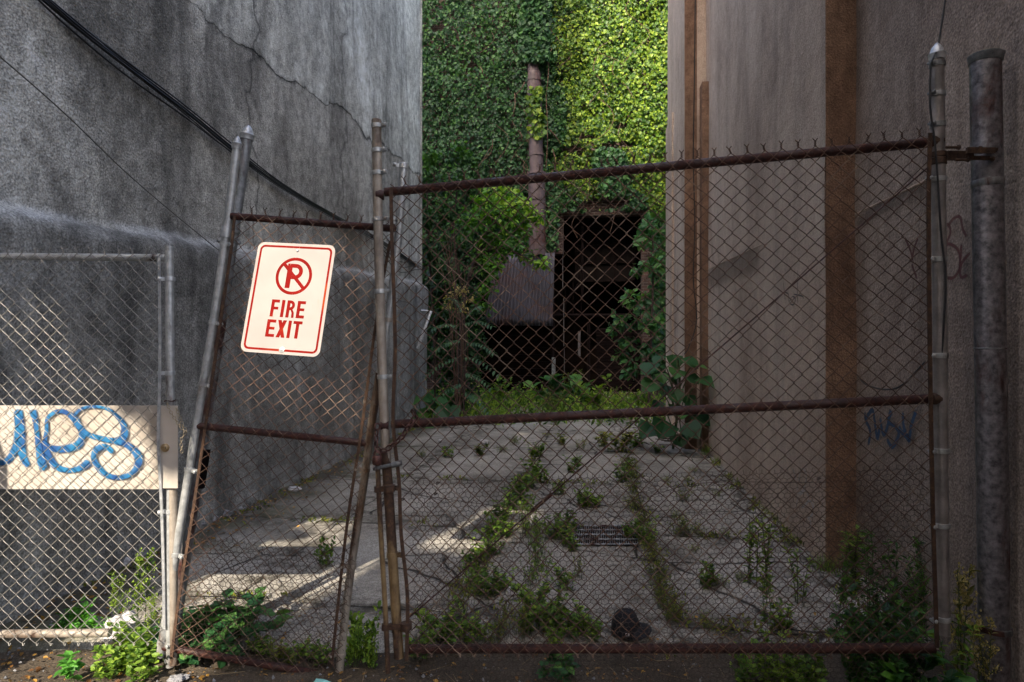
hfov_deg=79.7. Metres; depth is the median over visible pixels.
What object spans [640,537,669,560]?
weed
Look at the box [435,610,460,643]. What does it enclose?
weed
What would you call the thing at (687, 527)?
weed
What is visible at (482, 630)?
weed
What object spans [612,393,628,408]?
weed
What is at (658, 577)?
weed
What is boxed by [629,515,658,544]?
weed
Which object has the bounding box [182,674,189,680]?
rubble
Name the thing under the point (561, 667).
weed
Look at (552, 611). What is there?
weed
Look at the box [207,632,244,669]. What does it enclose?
weed
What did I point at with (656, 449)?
weed
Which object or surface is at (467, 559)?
weed
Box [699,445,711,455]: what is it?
weed
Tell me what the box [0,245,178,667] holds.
chain link fence
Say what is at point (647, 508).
weed
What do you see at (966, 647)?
weed
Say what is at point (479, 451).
weed
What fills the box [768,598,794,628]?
weed
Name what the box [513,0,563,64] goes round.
ivy
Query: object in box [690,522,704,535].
weed
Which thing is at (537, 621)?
weed
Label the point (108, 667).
weed
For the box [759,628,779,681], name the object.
weed
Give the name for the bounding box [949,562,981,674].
seeding weed
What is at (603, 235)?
window
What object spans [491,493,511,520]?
weed
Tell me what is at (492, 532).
weed
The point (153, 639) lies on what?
weed
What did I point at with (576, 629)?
weed
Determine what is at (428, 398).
broad leaved plant
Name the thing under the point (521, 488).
weed
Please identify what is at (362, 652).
weed
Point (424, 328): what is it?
bent bar
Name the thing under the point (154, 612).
seeding weed
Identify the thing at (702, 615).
weed
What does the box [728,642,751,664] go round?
weed
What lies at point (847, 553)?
weed
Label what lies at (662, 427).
broad leaved plant
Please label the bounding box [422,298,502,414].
sapling
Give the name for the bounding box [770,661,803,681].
weed
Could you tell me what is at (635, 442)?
weed
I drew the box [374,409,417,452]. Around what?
rusty chain
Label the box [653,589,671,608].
weed
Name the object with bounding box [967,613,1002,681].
seeding weed
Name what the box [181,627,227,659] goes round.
weed
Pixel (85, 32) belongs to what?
cable bundle
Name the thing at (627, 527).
weed
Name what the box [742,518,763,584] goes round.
weed
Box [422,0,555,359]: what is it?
ivy
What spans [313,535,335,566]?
weed
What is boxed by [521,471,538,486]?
weed
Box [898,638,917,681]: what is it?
weed
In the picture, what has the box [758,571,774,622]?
weed
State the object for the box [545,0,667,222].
ivy
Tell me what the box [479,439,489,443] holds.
crumpled paper
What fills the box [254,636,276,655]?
weed
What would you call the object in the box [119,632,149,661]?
weed
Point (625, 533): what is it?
weed
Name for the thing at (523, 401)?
grass
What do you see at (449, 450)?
weed
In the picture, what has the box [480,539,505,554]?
weed
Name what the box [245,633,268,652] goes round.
weed
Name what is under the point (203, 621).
weed
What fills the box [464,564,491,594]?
weed
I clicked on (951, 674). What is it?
weed
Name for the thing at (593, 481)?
crack moss
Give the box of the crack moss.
[83,427,917,658]
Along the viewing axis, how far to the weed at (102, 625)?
3.45 m
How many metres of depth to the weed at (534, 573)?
4.11 m
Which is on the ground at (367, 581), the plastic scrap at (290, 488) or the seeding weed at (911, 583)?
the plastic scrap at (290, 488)
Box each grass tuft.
[813,551,830,571]
[823,553,840,574]
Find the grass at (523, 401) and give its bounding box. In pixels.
[427,382,665,426]
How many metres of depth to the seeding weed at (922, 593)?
3.23 m
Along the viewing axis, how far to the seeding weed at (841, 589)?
3.30 m
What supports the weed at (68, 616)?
on the ground at (367, 581)
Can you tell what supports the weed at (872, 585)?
on the ground at (367, 581)
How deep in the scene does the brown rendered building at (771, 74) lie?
4.42 m
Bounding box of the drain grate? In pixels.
[574,525,637,544]
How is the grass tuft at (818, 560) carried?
on the ground at (367, 581)
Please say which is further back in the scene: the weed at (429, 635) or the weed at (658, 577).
the weed at (658, 577)
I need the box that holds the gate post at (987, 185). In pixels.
[961,48,1012,681]
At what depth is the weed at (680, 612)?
3.60 m
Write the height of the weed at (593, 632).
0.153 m
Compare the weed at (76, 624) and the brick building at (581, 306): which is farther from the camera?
the brick building at (581, 306)
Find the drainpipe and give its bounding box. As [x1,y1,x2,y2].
[527,62,545,254]
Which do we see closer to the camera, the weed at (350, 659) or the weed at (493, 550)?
the weed at (350, 659)
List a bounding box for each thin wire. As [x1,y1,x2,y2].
[0,56,331,340]
[396,298,416,339]
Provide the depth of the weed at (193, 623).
3.33 m
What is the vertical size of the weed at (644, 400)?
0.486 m
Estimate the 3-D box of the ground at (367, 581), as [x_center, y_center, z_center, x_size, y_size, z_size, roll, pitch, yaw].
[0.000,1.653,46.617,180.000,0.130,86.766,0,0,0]
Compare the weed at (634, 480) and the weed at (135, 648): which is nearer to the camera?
the weed at (135, 648)
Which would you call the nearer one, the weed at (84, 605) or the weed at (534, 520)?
the weed at (84, 605)
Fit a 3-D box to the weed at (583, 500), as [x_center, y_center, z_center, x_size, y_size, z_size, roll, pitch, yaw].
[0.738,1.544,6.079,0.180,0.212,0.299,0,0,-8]
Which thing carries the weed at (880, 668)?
on the street apron
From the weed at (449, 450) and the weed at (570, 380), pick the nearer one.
the weed at (449, 450)
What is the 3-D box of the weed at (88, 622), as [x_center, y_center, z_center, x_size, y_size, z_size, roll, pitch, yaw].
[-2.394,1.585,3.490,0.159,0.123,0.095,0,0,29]
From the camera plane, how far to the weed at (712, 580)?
4.08 m
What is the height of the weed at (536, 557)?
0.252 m
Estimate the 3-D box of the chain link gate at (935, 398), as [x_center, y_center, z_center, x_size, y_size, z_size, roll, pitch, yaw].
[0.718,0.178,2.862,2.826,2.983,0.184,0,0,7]
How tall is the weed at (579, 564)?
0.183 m
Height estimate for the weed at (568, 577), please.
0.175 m
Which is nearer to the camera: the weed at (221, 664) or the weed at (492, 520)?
the weed at (221, 664)
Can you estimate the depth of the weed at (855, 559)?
3.94 m
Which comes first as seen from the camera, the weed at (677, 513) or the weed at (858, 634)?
the weed at (858, 634)
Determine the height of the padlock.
0.073 m
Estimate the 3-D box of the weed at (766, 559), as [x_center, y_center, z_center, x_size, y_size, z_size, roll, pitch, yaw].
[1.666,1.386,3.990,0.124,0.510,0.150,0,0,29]
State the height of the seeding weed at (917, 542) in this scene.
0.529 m
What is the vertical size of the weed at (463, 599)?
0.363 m
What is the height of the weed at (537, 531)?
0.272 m
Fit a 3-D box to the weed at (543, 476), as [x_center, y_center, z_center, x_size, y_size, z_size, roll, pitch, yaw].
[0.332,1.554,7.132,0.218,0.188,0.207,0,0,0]
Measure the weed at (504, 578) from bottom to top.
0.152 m
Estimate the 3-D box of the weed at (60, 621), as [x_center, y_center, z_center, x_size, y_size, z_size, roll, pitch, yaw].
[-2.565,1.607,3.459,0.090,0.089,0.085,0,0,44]
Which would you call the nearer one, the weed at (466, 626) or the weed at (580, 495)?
the weed at (466, 626)
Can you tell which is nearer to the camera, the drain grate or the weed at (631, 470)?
the drain grate
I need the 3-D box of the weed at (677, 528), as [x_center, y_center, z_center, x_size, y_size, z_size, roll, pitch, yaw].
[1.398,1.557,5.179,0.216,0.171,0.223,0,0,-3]
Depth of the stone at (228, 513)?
5.60 m
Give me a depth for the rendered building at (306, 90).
5.23 m
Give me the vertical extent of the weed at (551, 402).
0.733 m
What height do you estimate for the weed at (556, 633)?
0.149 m
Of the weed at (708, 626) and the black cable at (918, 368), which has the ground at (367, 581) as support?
the weed at (708, 626)
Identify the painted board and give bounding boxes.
[0,405,162,488]
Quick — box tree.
[445,186,551,414]
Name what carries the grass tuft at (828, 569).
on the ground at (367, 581)
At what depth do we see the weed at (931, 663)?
2.88 m
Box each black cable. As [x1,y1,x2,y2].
[684,0,696,354]
[856,361,925,389]
[929,0,946,352]
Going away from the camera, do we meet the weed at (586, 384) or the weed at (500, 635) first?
the weed at (500, 635)
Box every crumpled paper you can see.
[100,610,139,647]
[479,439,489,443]
[506,586,516,595]
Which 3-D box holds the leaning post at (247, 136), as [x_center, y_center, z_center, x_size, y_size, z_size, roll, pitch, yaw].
[-1.592,0.292,3.188,0.478,2.852,0.139,0,0,0]
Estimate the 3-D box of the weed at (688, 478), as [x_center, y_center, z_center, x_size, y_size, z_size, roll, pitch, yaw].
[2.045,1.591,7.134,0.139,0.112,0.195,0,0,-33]
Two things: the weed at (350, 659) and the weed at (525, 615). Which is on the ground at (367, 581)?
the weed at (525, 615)
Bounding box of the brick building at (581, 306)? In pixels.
[422,0,667,398]
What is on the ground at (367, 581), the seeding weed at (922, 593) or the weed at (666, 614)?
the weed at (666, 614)
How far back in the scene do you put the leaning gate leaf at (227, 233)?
3.08 m
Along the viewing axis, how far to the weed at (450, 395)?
13.09 m
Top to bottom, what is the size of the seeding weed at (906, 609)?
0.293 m
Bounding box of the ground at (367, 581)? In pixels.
[0,390,934,652]
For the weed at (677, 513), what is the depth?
5.62 m
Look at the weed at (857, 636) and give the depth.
3.27 m
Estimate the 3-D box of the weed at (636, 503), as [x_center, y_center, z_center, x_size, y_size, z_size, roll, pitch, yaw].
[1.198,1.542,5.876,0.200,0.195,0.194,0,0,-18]
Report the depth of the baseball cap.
3.40 m
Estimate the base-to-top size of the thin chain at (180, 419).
0.130 m
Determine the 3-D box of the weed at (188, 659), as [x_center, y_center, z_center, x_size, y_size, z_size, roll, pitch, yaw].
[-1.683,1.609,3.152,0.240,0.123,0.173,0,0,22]
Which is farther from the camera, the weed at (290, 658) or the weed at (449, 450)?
the weed at (449, 450)
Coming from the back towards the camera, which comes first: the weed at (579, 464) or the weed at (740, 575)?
the weed at (579, 464)
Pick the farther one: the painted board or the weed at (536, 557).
the weed at (536, 557)
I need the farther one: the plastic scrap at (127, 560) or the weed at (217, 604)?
the plastic scrap at (127, 560)
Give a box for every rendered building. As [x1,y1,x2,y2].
[0,0,427,625]
[666,0,1023,681]
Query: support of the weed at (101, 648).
on the street apron
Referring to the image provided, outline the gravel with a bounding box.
[0,445,960,681]
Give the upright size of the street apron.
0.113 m
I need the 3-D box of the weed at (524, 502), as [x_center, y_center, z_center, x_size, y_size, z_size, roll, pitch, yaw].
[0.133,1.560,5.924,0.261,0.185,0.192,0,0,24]
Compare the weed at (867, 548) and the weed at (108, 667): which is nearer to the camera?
the weed at (108, 667)
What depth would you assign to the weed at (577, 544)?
4.78 m
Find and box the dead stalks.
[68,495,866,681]
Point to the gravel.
(214, 680)
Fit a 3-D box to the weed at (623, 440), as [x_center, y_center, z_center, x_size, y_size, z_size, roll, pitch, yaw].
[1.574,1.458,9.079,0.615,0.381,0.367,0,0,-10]
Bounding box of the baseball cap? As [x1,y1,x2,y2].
[611,608,651,640]
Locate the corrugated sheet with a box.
[486,253,554,325]
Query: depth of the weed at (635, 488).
6.60 m
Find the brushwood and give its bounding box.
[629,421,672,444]
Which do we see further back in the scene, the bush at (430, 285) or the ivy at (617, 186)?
the ivy at (617, 186)
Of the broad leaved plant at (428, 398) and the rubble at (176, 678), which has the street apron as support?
the rubble at (176, 678)
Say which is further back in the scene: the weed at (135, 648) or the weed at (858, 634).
the weed at (135, 648)
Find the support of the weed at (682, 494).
on the ground at (367, 581)
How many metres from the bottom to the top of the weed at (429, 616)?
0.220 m
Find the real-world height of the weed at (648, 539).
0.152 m
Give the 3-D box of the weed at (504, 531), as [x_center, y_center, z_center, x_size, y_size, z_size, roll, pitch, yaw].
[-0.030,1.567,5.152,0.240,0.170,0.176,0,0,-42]
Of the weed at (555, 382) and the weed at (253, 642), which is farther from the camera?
the weed at (555, 382)
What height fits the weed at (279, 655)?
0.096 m
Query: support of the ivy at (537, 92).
attached to the brick building at (581, 306)
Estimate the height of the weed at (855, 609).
0.432 m
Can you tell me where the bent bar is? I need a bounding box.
[416,309,431,348]
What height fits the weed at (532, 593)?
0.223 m
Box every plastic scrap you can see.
[123,557,130,565]
[288,485,301,491]
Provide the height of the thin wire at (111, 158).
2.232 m
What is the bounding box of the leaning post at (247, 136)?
[164,125,254,662]
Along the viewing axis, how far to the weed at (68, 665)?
2.99 m
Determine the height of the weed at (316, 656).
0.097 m
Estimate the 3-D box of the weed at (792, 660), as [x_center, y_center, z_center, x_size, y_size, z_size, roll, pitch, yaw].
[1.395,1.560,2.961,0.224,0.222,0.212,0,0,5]
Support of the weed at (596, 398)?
on the ground at (367, 581)
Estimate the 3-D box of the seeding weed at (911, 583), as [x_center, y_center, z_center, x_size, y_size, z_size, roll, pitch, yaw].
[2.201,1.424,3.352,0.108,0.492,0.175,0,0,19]
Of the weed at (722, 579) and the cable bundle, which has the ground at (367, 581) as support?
the weed at (722, 579)
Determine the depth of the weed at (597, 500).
6.05 m
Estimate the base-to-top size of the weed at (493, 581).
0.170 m
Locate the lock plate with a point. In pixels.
(169, 445)
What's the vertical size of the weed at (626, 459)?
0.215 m
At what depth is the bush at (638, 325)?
13.61 m
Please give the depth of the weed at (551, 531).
5.08 m
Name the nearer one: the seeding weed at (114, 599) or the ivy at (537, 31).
the seeding weed at (114, 599)
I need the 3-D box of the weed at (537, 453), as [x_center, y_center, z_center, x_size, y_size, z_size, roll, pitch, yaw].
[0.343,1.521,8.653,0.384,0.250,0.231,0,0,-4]
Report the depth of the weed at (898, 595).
3.60 m
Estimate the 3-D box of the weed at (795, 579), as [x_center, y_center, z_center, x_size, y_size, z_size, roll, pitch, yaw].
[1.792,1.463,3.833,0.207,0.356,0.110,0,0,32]
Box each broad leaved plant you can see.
[412,389,460,427]
[638,354,714,448]
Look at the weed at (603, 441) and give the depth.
9.51 m
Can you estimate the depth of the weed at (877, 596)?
3.40 m
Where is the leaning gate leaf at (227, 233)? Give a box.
[156,136,407,674]
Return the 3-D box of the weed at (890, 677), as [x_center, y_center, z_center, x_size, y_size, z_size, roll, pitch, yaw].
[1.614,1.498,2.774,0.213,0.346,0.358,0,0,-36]
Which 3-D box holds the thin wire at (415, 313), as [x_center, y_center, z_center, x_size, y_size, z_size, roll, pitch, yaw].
[-1.301,-0.156,8.113,0.139,0.319,7.640,0,0,-8]
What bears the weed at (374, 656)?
on the street apron
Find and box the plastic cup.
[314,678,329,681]
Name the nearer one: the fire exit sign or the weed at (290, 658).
the fire exit sign
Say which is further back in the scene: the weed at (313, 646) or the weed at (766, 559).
the weed at (766, 559)
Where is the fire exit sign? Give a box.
[241,242,334,356]
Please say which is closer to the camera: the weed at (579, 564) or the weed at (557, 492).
the weed at (579, 564)
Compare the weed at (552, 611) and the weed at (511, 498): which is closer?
the weed at (552, 611)
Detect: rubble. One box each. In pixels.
[167,674,183,681]
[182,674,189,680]
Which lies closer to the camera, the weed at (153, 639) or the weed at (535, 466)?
the weed at (153, 639)
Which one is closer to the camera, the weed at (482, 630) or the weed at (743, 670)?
the weed at (743, 670)
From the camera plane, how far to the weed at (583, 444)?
9.30 m
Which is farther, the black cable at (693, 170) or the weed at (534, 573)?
the black cable at (693, 170)
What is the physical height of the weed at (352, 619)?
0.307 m
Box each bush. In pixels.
[422,140,500,410]
[606,208,665,406]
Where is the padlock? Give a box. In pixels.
[372,450,381,465]
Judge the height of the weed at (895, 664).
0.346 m
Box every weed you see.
[48,618,65,628]
[53,610,74,628]
[53,650,85,681]
[56,594,95,626]
[63,617,87,628]
[77,609,97,628]
[88,616,108,627]
[90,646,124,679]
[91,627,148,672]
[106,618,150,651]
[106,622,157,672]
[107,572,127,614]
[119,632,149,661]
[125,547,157,630]
[125,643,162,681]
[135,626,153,635]
[138,607,222,664]
[144,593,160,632]
[178,638,200,667]
[179,606,252,650]
[180,603,225,636]
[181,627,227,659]
[192,588,252,639]
[194,586,293,647]
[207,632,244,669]
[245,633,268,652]
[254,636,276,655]
[265,637,293,661]
[278,646,297,664]
[284,640,307,658]
[300,634,330,660]
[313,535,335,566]
[313,642,335,665]
[344,632,357,667]
[347,611,364,666]
[349,600,381,663]
[354,620,378,668]
[366,641,378,669]
[403,634,432,659]
[414,595,462,643]
[418,617,443,643]
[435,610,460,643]
[441,445,453,456]
[444,383,479,406]
[446,564,480,618]
[447,608,484,643]
[460,549,479,565]
[461,560,489,581]
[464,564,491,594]
[467,534,495,558]
[467,616,496,641]
[470,518,501,541]
[474,443,488,455]
[476,564,503,599]
[480,375,511,400]
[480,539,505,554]
[483,508,511,530]
[486,604,509,643]
[490,567,516,588]
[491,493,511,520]
[493,518,513,537]
[493,595,516,638]
[500,487,518,509]
[506,433,521,444]
[506,474,532,499]
[507,594,538,641]
[510,570,553,610]
[514,493,537,509]
[517,505,537,534]
[517,506,546,540]
[517,556,543,588]
[518,584,567,630]
[518,597,543,636]
[520,458,543,474]
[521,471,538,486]
[523,373,581,403]
[523,440,549,456]
[526,522,548,554]
[528,538,556,569]
[532,468,549,482]
[532,586,585,636]
[535,654,580,681]
[542,515,567,540]
[543,382,573,411]
[543,621,566,643]
[548,379,554,400]
[550,481,565,493]
[550,562,576,589]
[551,604,582,640]
[553,509,577,532]
[554,431,567,444]
[555,369,582,404]
[557,521,577,546]
[562,378,594,407]
[562,455,581,472]
[566,535,579,551]
[568,598,591,638]
[572,374,611,409]
[573,489,585,503]
[573,554,585,578]
[575,436,588,448]
[577,483,595,507]
[578,615,602,642]
[590,492,603,506]
[595,433,608,446]
[597,425,635,452]
[611,460,630,481]
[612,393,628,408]
[615,454,632,467]
[621,492,640,507]
[621,524,634,537]
[622,461,642,476]
[624,478,642,493]
[624,521,640,539]
[626,474,642,488]
[627,491,648,511]
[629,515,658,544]
[630,432,643,446]
[630,506,652,524]
[634,550,667,574]
[635,393,650,407]
[638,530,656,547]
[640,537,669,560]
[642,561,672,589]
[650,442,665,452]
[650,571,686,598]
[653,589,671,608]
[656,586,687,610]
[663,599,690,623]
[664,597,682,621]
[667,516,689,537]
[670,507,687,519]
[673,487,692,502]
[680,514,703,536]
[683,475,693,482]
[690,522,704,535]
[698,609,712,622]
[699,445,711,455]
[699,557,719,588]
[702,617,717,631]
[714,573,729,586]
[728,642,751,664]
[729,641,759,681]
[734,570,747,580]
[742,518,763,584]
[744,629,793,681]
[757,515,777,592]
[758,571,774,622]
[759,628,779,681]
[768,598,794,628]
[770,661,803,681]
[780,654,828,681]
[782,545,815,603]
[794,638,827,681]
[826,628,911,681]
[829,582,938,673]
[831,558,852,641]
[838,524,868,593]
[838,532,860,584]
[840,620,871,642]
[845,599,862,623]
[849,624,865,674]
[851,614,876,673]
[858,529,879,618]
[859,615,911,681]
[863,619,938,681]
[865,595,898,630]
[865,664,915,681]
[866,564,879,608]
[869,575,886,615]
[874,539,902,627]
[886,574,913,620]
[886,578,946,681]
[889,632,923,681]
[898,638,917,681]
[903,555,925,637]
[904,605,926,637]
[908,568,932,657]
[912,534,927,626]
[928,614,984,681]
[939,658,984,681]
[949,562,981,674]
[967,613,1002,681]
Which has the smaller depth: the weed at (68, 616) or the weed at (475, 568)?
the weed at (68, 616)
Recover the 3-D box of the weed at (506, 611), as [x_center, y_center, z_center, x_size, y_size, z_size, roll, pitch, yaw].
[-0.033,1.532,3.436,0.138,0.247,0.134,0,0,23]
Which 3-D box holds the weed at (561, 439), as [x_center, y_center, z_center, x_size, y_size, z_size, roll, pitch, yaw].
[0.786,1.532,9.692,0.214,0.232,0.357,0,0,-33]
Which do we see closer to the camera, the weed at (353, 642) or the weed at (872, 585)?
the weed at (353, 642)
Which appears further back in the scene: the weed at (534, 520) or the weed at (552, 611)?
the weed at (534, 520)
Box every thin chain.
[166,402,185,453]
[175,407,187,432]
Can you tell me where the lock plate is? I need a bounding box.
[160,406,177,487]
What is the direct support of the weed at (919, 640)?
on the street apron
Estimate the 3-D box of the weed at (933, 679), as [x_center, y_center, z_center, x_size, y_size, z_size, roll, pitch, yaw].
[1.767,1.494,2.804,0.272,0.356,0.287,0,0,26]
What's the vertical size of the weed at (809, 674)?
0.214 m
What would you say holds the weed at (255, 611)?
on the ground at (367, 581)
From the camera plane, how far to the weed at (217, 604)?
3.32 m
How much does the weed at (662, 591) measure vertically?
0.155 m
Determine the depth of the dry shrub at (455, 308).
12.58 m
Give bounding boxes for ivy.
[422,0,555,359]
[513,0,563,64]
[525,85,547,139]
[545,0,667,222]
[549,7,665,365]
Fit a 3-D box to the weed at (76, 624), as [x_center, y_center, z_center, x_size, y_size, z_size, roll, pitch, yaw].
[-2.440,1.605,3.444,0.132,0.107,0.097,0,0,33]
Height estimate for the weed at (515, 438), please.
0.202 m
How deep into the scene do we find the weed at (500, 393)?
15.42 m
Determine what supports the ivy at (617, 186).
attached to the brick building at (581, 306)
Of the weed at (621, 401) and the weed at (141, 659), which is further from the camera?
the weed at (621, 401)
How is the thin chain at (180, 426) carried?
hanging from the lock plate
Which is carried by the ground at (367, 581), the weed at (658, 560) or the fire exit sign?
the weed at (658, 560)
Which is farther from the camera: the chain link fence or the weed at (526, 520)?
the weed at (526, 520)
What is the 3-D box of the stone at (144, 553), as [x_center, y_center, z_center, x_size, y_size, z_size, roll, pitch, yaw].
[-2.801,1.598,4.599,0.138,0.072,0.112,0,0,0]
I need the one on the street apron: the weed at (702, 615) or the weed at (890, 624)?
the weed at (890, 624)
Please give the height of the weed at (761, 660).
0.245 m
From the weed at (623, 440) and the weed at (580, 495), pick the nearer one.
the weed at (580, 495)
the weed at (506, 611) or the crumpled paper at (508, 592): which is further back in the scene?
the crumpled paper at (508, 592)
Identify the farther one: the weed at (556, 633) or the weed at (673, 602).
the weed at (673, 602)
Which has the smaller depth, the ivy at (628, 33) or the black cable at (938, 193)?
the black cable at (938, 193)
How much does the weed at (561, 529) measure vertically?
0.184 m
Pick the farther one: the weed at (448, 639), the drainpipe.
the drainpipe
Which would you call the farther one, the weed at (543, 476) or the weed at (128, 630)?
the weed at (543, 476)
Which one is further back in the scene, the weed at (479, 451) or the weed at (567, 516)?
the weed at (479, 451)
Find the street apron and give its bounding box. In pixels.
[0,649,966,681]
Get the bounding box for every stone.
[138,551,147,556]
[223,510,232,517]
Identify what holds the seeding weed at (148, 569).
on the street apron
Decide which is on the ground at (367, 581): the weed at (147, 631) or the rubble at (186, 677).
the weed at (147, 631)
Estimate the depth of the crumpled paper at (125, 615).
3.35 m
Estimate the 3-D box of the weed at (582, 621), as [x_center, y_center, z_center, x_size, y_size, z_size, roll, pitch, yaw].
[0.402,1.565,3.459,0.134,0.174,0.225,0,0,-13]
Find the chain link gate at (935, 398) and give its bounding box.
[371,42,997,681]
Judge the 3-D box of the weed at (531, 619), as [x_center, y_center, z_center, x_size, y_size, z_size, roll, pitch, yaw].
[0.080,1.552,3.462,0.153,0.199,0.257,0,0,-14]
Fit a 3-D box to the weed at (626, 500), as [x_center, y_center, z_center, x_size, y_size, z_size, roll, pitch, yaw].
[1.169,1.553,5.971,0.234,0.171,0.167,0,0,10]
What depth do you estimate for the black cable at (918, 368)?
3.72 m
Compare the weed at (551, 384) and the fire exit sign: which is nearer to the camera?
the fire exit sign
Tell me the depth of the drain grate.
5.11 m
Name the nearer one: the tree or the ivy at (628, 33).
the tree
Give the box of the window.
[575,225,634,281]
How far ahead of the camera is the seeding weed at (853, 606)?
3.27 m
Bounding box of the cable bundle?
[38,0,418,267]
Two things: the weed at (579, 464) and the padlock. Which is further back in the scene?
the weed at (579, 464)
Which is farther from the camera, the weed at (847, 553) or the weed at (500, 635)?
the weed at (847, 553)
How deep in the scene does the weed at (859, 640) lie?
2.96 m
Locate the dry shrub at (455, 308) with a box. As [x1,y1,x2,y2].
[420,225,476,414]
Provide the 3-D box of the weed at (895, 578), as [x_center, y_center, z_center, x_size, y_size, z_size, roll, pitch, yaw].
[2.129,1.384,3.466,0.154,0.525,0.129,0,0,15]
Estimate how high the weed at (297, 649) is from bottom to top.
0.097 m
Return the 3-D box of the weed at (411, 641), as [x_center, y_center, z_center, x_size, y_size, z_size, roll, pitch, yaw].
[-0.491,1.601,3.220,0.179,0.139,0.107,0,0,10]
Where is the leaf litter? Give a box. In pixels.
[0,451,963,681]
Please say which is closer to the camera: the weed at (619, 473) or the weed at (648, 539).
the weed at (648, 539)
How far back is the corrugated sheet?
16.60 m
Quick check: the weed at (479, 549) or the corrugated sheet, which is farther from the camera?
the corrugated sheet
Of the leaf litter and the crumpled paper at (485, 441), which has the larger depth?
the crumpled paper at (485, 441)
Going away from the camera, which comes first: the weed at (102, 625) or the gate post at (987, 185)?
the gate post at (987, 185)

